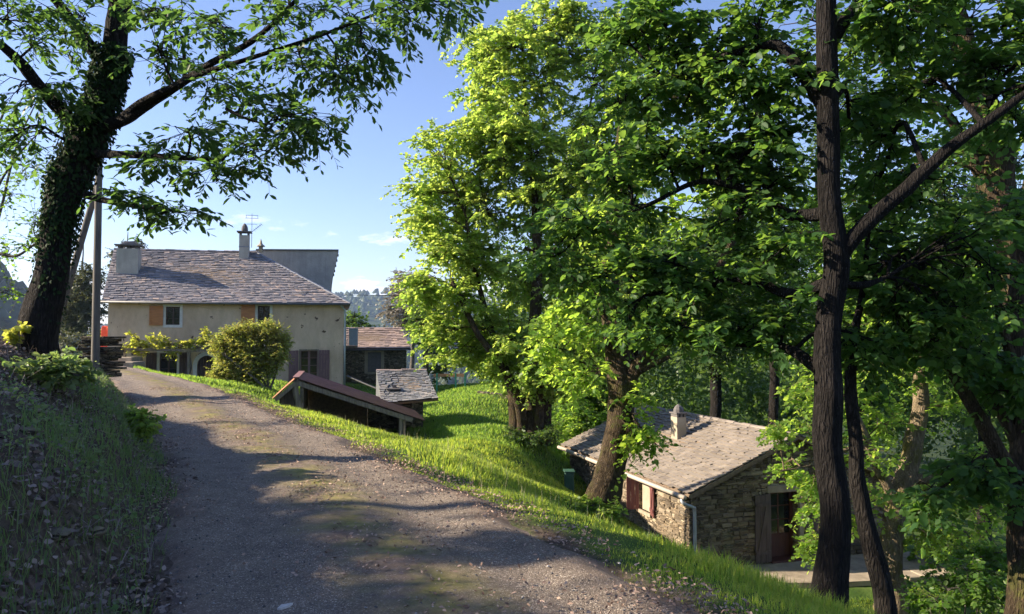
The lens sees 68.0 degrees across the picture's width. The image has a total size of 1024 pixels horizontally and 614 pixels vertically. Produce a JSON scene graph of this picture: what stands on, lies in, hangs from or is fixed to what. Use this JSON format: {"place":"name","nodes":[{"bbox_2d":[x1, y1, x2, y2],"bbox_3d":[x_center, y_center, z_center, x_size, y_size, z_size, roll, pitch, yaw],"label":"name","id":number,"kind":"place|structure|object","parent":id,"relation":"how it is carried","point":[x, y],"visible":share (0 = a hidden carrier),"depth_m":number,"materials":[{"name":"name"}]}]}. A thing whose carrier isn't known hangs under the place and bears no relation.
{"place":"outdoors","nodes":[
{"label":"outdoors","id":0,"kind":"place"},
{"bbox_2d":[109,366,728,613],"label":"road","id":1,"kind":"structure","parent":0,"point":[371,590],"depth_m":6.02,"materials":[{"name":"grey gravel"}]},
{"bbox_2d":[277,603,292,609],"bbox_3d":[-1.312,1.729,4.388,0.087,0.030,0.045,2,-3,-36],"label":"bark scrap","id":2,"kind":"object","parent":1,"relation":"on","point":[283,606],"visible":1,"depth_m":4.38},
{"bbox_2d":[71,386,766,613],"bbox_3d":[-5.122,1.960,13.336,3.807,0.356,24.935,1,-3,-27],"label":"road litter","id":3,"kind":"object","parent":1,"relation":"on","point":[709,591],"visible":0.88,"depth_m":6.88,"materials":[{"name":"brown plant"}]},
{"bbox_2d":[0,295,1006,613],"bbox_3d":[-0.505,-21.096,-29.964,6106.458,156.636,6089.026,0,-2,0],"label":"ground","id":4,"kind":"structure","parent":0,"point":[626,545],"depth_m":5.71,"materials":[{"name":"green plant"}]},
{"bbox_2d":[1,321,32,349],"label":"seedling","id":5,"kind":"object","parent":4,"relation":"on","point":[12,333],"visible":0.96,"depth_m":9.55,"materials":[{"name":"yellow plant"}]},
{"bbox_2d":[0,105,52,317],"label":"young tree","id":6,"kind":"object","parent":4,"relation":"on","point":[32,240],"visible":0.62,"depth_m":14.00,"materials":[{"name":"green plant"}]},
{"bbox_2d":[17,427,38,435],"bbox_3d":[-3.567,0.916,5.560,0.164,0.073,0.145,0,-2,0],"label":"bank stone","id":7,"kind":"object","parent":4,"relation":"on","point":[32,432],"visible":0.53,"depth_m":5.53,"materials":[{"name":"grey stone"}]},
{"bbox_2d":[0,345,103,400],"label":"bramble","id":8,"kind":"object","parent":4,"relation":"on","point":[62,369],"visible":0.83,"depth_m":8.42,"materials":[{"name":"green plant"}]},
{"bbox_2d":[49,526,71,541],"bbox_3d":[-2.731,1.366,4.539,0.162,0.095,0.168,0,-2,0],"label":"bank stone","id":9,"kind":"object","parent":4,"relation":"on","point":[65,536],"visible":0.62,"depth_m":4.51,"materials":[{"name":"grey stone"}]},
{"bbox_2d":[59,285,81,348],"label":"pine tree","id":10,"kind":"object","parent":4,"relation":"on","point":[64,335],"visible":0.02,"depth_m":67.83,"materials":[{"name":"green plant"}]},
{"bbox_2d":[59,328,90,355],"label":"bush","id":11,"kind":"object","parent":4,"relation":"on","point":[69,342],"visible":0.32,"depth_m":47.61,"materials":[{"name":"green plant"}]},
{"bbox_2d":[59,160,102,374],"bbox_3d":[-10.966,-1.494,18.886,1.977,7.085,0.217,-1,-2,20],"label":"utility pole","id":12,"kind":"object","parent":4,"relation":"on","point":[95,207],"visible":0.54,"depth_m":18.52,"materials":[{"name":"grey wood"}]},
{"bbox_2d":[60,246,107,346],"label":"pine tree","id":13,"kind":"object","parent":4,"relation":"on","point":[78,308],"visible":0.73,"depth_m":61.37,"materials":[{"name":"green plant"}]},
{"bbox_2d":[0,333,179,613],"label":"bank grass","id":14,"kind":"structure","parent":4,"relation":"on","point":[118,442],"depth_m":5.71,"materials":[{"name":"green plant"}]},
{"bbox_2d":[78,355,104,369],"bbox_3d":[-10.830,1.449,18.997,0.850,0.473,1.035,0,-2,0],"label":"slab pile","id":15,"kind":"object","parent":4,"relation":"on","point":[89,358],"visible":0.19,"depth_m":18.88,"materials":[{"name":"grey stone"}]},
{"bbox_2d":[90,526,106,536],"bbox_3d":[-2.824,1.524,5.143,0.137,0.074,0.148,0,-2,0],"label":"bank stone","id":16,"kind":"object","parent":4,"relation":"on","point":[100,531],"visible":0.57,"depth_m":5.11,"materials":[{"name":"grey stone"}]},
{"bbox_2d":[77,336,126,376],"bbox_3d":[-10.800,1.306,19.964,0.960,1.067,1.164,0,-2,0],"label":"slab pile","id":17,"kind":"object","parent":4,"relation":"on","point":[110,364],"visible":0.62,"depth_m":19.79,"materials":[{"name":"grey stone"}]},
{"bbox_2d":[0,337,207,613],"bbox_3d":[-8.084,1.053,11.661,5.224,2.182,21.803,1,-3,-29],"label":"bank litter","id":18,"kind":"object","parent":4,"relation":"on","point":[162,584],"visible":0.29,"depth_m":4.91,"materials":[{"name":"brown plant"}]},
{"bbox_2d":[101,326,107,346],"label":"red panel","id":19,"kind":"object","parent":4,"relation":"on","point":[104,330],"visible":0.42,"depth_m":41.48,"materials":[{"name":"paint"}]},
{"bbox_2d":[104,234,148,268],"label":"pine tree","id":20,"kind":"object","parent":4,"relation":"on","point":[111,252],"visible":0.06,"depth_m":74.86,"materials":[{"name":"green plant"}]},
{"bbox_2d":[118,357,142,361],"bbox_3d":[-20.044,2.798,38.620,2.000,0.520,1.200,0,-2,0],"label":"stone step","id":21,"kind":"object","parent":4,"relation":"on","point":[125,359],"visible":0.2,"depth_m":38.05,"materials":[{"name":"grey stone"}]},
{"bbox_2d":[123,361,144,367],"bbox_3d":[-19.351,2.963,37.613,1.800,0.520,1.200,0,-2,0],"label":"stone step","id":22,"kind":"object","parent":4,"relation":"on","point":[133,363],"visible":0.24,"depth_m":37.22,"materials":[{"name":"grey stone"}]},
{"bbox_2d":[0,334,271,613],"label":"dead stems","id":23,"kind":"object","parent":4,"relation":"on","point":[150,556],"visible":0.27,"depth_m":5.76,"materials":[{"name":"brown plant"}]},
{"bbox_2d":[120,403,166,444],"bbox_3d":[-4.965,1.625,10.128,0.697,0.682,0.711,-1,-3,33],"label":"nettle clump","id":24,"kind":"object","parent":4,"relation":"on","point":[134,414],"visible":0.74,"depth_m":10.07,"materials":[{"name":"green plant"}]},
{"bbox_2d":[122,346,209,374],"bbox_3d":[-18.029,3.095,39.752,4.338,2.142,1.735,1,-2,-13],"label":"pergola","id":25,"kind":"object","parent":4,"relation":"on","point":[198,349],"visible":0.45,"depth_m":39.34,"materials":[{"name":"brown wood"}]},
{"bbox_2d":[120,326,214,372],"bbox_3d":[-17.709,2.465,39.554,5.157,3.008,1.508,1,-2,-15],"label":"grape vine","id":26,"kind":"object","parent":25,"relation":"on","point":[187,344],"visible":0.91,"depth_m":39.37,"materials":[{"name":"green plant"}]},
{"bbox_2d":[101,223,357,384],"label":"farmhouse","id":27,"kind":"object","parent":4,"relation":"on","point":[179,295],"visible":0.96,"depth_m":42.21,"materials":[{"name":"paint"}]},
{"bbox_2d":[157,351,179,373],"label":"glazed door","id":28,"kind":"structure","parent":27,"relation":"in","point":[172,366],"depth_m":40.69,"materials":[{"name":"grey glass"}]},
{"bbox_2d":[163,304,182,327],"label":"window","id":29,"kind":"structure","parent":27,"relation":"in","point":[172,313],"depth_m":40.81,"materials":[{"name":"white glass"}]},
{"bbox_2d":[193,352,219,377],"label":"arched door","id":30,"kind":"structure","parent":27,"relation":"in","point":[206,363],"depth_m":41.14,"materials":[{"name":"grey stone"}]},
{"bbox_2d":[249,215,262,247],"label":"television aerial","id":31,"kind":"object","parent":27,"relation":"attached to","point":[254,229],"visible":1,"depth_m":45.65,"materials":[{"name":"metal"}]},
{"bbox_2d":[255,305,272,324],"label":"window","id":32,"kind":"structure","parent":27,"relation":"in","point":[261,311],"depth_m":41.88,"materials":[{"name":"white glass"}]},
{"bbox_2d":[299,349,318,375],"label":"window","id":33,"kind":"structure","parent":27,"relation":"in","point":[308,358],"depth_m":42.35,"materials":[{"name":"grey glass"}]},
{"bbox_2d":[202,313,294,389],"bbox_3d":[-11.750,2.068,33.936,4.110,3.575,2.228,0,-2,0],"label":"photinia bush","id":34,"kind":"object","parent":4,"relation":"on","point":[240,358],"visible":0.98,"depth_m":33.59,"materials":[{"name":"green plant"}]},
{"bbox_2d":[0,0,498,360],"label":"chestnut tree","id":35,"kind":"object","parent":4,"relation":"on","point":[94,117],"visible":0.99,"depth_m":9.16,"materials":[{"name":"green plant"}]},
{"bbox_2d":[273,371,424,435],"bbox_3d":[-5.624,4.459,26.192,4.756,4.347,4.370,1,-2,-13],"label":"tin shelter","id":36,"kind":"object","parent":4,"relation":"on","point":[317,394],"visible":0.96,"depth_m":25.41,"materials":[{"name":"metal"}]},
{"bbox_2d":[346,306,379,326],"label":"round tree","id":37,"kind":"object","parent":4,"relation":"on","point":[352,319],"visible":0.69,"depth_m":69.77,"materials":[{"name":"green plant"}]},
{"bbox_2d":[343,327,410,383],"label":"annex building","id":38,"kind":"structure","parent":4,"relation":"on","point":[383,347],"depth_m":49.59,"materials":[{"name":"stone"}]},
{"bbox_2d":[364,350,383,373],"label":"window","id":39,"kind":"structure","parent":38,"relation":"in","point":[371,357],"depth_m":49.47,"materials":[{"name":"grey glass"}]},
{"bbox_2d":[133,365,629,520],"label":"meadow grass","id":40,"kind":"structure","parent":4,"relation":"on","point":[449,427],"depth_m":30.27,"materials":[{"name":"green plant"}]},
{"bbox_2d":[367,369,437,430],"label":"stone shed","id":41,"kind":"structure","parent":4,"relation":"on","point":[409,388],"depth_m":28.43,"materials":[{"name":"stone"}]},
{"bbox_2d":[346,375,375,388],"bbox_3d":[-5.823,3.293,31.645,0.090,0.681,5.452,2,-3,-34],"label":"black pipe","id":42,"kind":"object","parent":41,"relation":"attached to","point":[357,380],"visible":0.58,"depth_m":32.54,"materials":[{"name":"grey metal"}]},
{"bbox_2d":[375,266,441,368],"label":"grey tree","id":43,"kind":"object","parent":4,"relation":"on","point":[389,311],"visible":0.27,"depth_m":61.70,"materials":[{"name":"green plant"}]},
{"bbox_2d":[400,274,483,386],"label":"young tree","id":44,"kind":"object","parent":4,"relation":"on","point":[418,317],"visible":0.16,"depth_m":43.39,"materials":[{"name":"green plant"}]},
{"bbox_2d":[433,373,465,390],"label":"garden fence","id":45,"kind":"object","parent":4,"relation":"on","point":[437,375],"visible":0.73,"depth_m":41.75,"materials":[{"name":"brown wood"}]},
{"bbox_2d":[477,391,507,399],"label":"dry stone wall","id":46,"kind":"structure","parent":4,"relation":"on","point":[485,392],"depth_m":35.87,"materials":[{"name":"grey stone"}]},
{"bbox_2d":[0,261,1002,390],"bbox_3d":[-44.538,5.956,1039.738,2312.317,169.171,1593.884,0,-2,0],"label":"woods","id":47,"kind":"object","parent":4,"relation":"on","point":[6,306],"visible":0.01,"depth_m":534.56,"materials":[{"name":"green plant"}]},
{"bbox_2d":[380,0,678,445],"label":"maple tree","id":48,"kind":"object","parent":4,"relation":"on","point":[499,157],"visible":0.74,"depth_m":25.47,"materials":[{"name":"green plant"}]},
{"bbox_2d":[500,419,562,454],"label":"maple undergrowth","id":49,"kind":"object","parent":4,"relation":"on","point":[548,433],"visible":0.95,"depth_m":24.80,"materials":[{"name":"green plant"}]},
{"bbox_2d":[563,469,574,490],"bbox_3d":[1.754,5.508,23.302,0.340,1.006,0.460,0,-2,0],"label":"water tank","id":50,"kind":"object","parent":4,"relation":"on","point":[569,478],"visible":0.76,"depth_m":23.11,"materials":[{"name":"green plastic"}]},
{"bbox_2d":[551,412,595,458],"bbox_3d":[2.181,4.984,28.749,2.539,2.033,2.130,0,-2,0],"label":"meadow shrub","id":51,"kind":"object","parent":4,"relation":"on","point":[567,433],"visible":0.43,"depth_m":28.78,"materials":[{"name":"green plant"}]},
{"bbox_2d":[524,100,635,347],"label":"woodland tree","id":52,"kind":"object","parent":4,"relation":"on","point":[559,158],"visible":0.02,"depth_m":46.11,"materials":[{"name":"green plant"}]},
{"bbox_2d":[225,392,963,613],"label":"verge grass","id":53,"kind":"structure","parent":4,"relation":"on","point":[792,597],"depth_m":8.41,"materials":[{"name":"green plant"}]},
{"bbox_2d":[561,494,628,523],"bbox_3d":[1.454,3.874,14.269,1.506,0.719,1.095,0,-2,0],"label":"leafy bush","id":54,"kind":"object","parent":4,"relation":"on","point":[610,512],"visible":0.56,"depth_m":14.14,"materials":[{"name":"green plant"}]},
{"bbox_2d":[552,353,645,450],"bbox_3d":[3.171,4.048,30.927,4.576,5.554,6.251,0,-2,0],"label":"woodland tree","id":55,"kind":"object","parent":4,"relation":"on","point":[595,410],"visible":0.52,"depth_m":29.40,"materials":[{"name":"green plant"}]},
{"bbox_2d":[556,187,673,403],"bbox_3d":[6.201,-0.048,40.083,8.328,14.407,6.294,0,-2,0],"label":"woodland tree","id":56,"kind":"object","parent":4,"relation":"on","point":[626,291],"visible":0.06,"depth_m":39.37,"materials":[{"name":"green plant"}]},
{"bbox_2d":[516,71,771,522],"bbox_3d":[2.641,-0.070,14.807,5.126,9.053,4.161,0,-2,0],"label":"maple tree","id":57,"kind":"object","parent":4,"relation":"on","point":[624,436],"visible":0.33,"depth_m":14.55,"materials":[{"name":"green plant"}]},
{"bbox_2d":[641,200,782,417],"bbox_3d":[9.349,1.697,35.793,6.897,14.401,6.790,0,-2,0],"label":"woodland tree","id":58,"kind":"object","parent":4,"relation":"on","point":[716,373],"visible":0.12,"depth_m":35.51,"materials":[{"name":"green plant"}]},
{"bbox_2d":[557,404,892,565],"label":"stone cottage","id":59,"kind":"structure","parent":4,"relation":"on","point":[708,486],"depth_m":19.82,"materials":[{"name":"stone"}]},
{"bbox_2d":[637,483,651,517],"bbox_3d":[3.823,5.259,21.162,0.360,1.011,0.775,1,-2,-17],"label":"window","id":60,"kind":"structure","parent":59,"relation":"in","point":[645,488],"depth_m":21.19,"materials":[{"name":"white paint"}]},
{"bbox_2d":[770,491,803,563],"bbox_3d":[7.051,5.673,19.709,1.010,1.772,0.440,1,-2,-17],"label":"door","id":61,"kind":"structure","parent":59,"relation":"in","point":[781,503],"depth_m":19.87,"materials":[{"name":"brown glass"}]},
{"bbox_2d":[454,235,1008,501],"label":"wooded slope","id":62,"kind":"structure","parent":4,"relation":"on","point":[744,396],"depth_m":60.14,"materials":[{"name":"green plant"}]},
{"bbox_2d":[497,0,1023,610],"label":"linden tree","id":63,"kind":"object","parent":4,"relation":"on","point":[703,76],"visible":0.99,"depth_m":7.53,"materials":[{"name":"green plant"}]},
{"bbox_2d":[699,159,822,424],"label":"woodland tree","id":64,"kind":"object","parent":4,"relation":"on","point":[773,409],"visible":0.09,"depth_m":43.60,"materials":[{"name":"green plant"}]},
{"bbox_2d":[754,73,938,259],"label":"woodland tree","id":65,"kind":"object","parent":4,"relation":"on","point":[843,101],"visible":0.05,"depth_m":52.14,"materials":[{"name":"green plant"}]},
{"bbox_2d":[746,551,957,587],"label":"patio","id":66,"kind":"structure","parent":4,"relation":"on","point":[858,575],"depth_m":18.85,"materials":[{"name":"stone"}]},
{"bbox_2d":[810,186,945,613],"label":"leaning tree","id":67,"kind":"object","parent":4,"relation":"on","point":[878,570],"visible":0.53,"depth_m":7.68,"materials":[{"name":"brown plant"}]},
{"bbox_2d":[773,204,984,463],"bbox_3d":[15.844,2.529,34.106,8.415,15.816,6.493,0,-2,11],"label":"woodland tree","id":68,"kind":"object","parent":4,"relation":"on","point":[807,324],"visible":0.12,"depth_m":33.59,"materials":[{"name":"green plant"}]},
{"bbox_2d":[755,295,1008,613],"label":"terrace tree","id":69,"kind":"object","parent":4,"relation":"on","point":[893,540],"visible":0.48,"depth_m":16.76,"materials":[{"name":"green plant"}]},
{"bbox_2d":[750,0,1023,305],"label":"old oak","id":70,"kind":"object","parent":4,"relation":"on","point":[993,166],"visible":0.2,"depth_m":12.96,"materials":[{"name":"green plant"}]},
{"bbox_2d":[864,170,1023,613],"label":"edge tree","id":71,"kind":"object","parent":4,"relation":"on","point":[970,375],"visible":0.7,"depth_m":8.24,"materials":[{"name":"green plant"}]},
{"bbox_2d":[904,522,990,565],"bbox_3d":[11.264,6.142,19.233,2.410,1.718,2.036,0,-2,10],"label":"undergrowth shrub","id":72,"kind":"object","parent":4,"relation":"on","point":[936,555],"visible":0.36,"depth_m":18.98,"materials":[{"name":"green plant"}]},
{"bbox_2d":[894,551,1006,613],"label":"hanging shrub","id":73,"kind":"object","parent":4,"relation":"on","point":[981,591],"visible":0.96,"depth_m":13.63,"materials":[{"name":"green plant"}]},
{"bbox_2d":[890,127,1023,540],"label":"woodland tree","id":74,"kind":"object","parent":4,"relation":"on","point":[949,198],"visible":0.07,"depth_m":37.70,"materials":[{"name":"green plant"}]},
{"bbox_2d":[944,539,1007,612],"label":"undergrowth shrub","id":75,"kind":"object","parent":4,"relation":"on","point":[994,558],"visible":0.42,"depth_m":15.23,"materials":[{"name":"green plant"}]},
{"bbox_2d":[0,0,1023,327],"label":"sky","id":76,"kind":"structure","parent":0,"point":[342,209],"materials":[{"name":"blue"}]},
{"bbox_2d":[903,568,961,580],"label":"coping slabs","id":77,"kind":"structure","parent":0,"point":[914,574],"depth_m":18.25,"materials":[{"name":"stone"}]}
]}

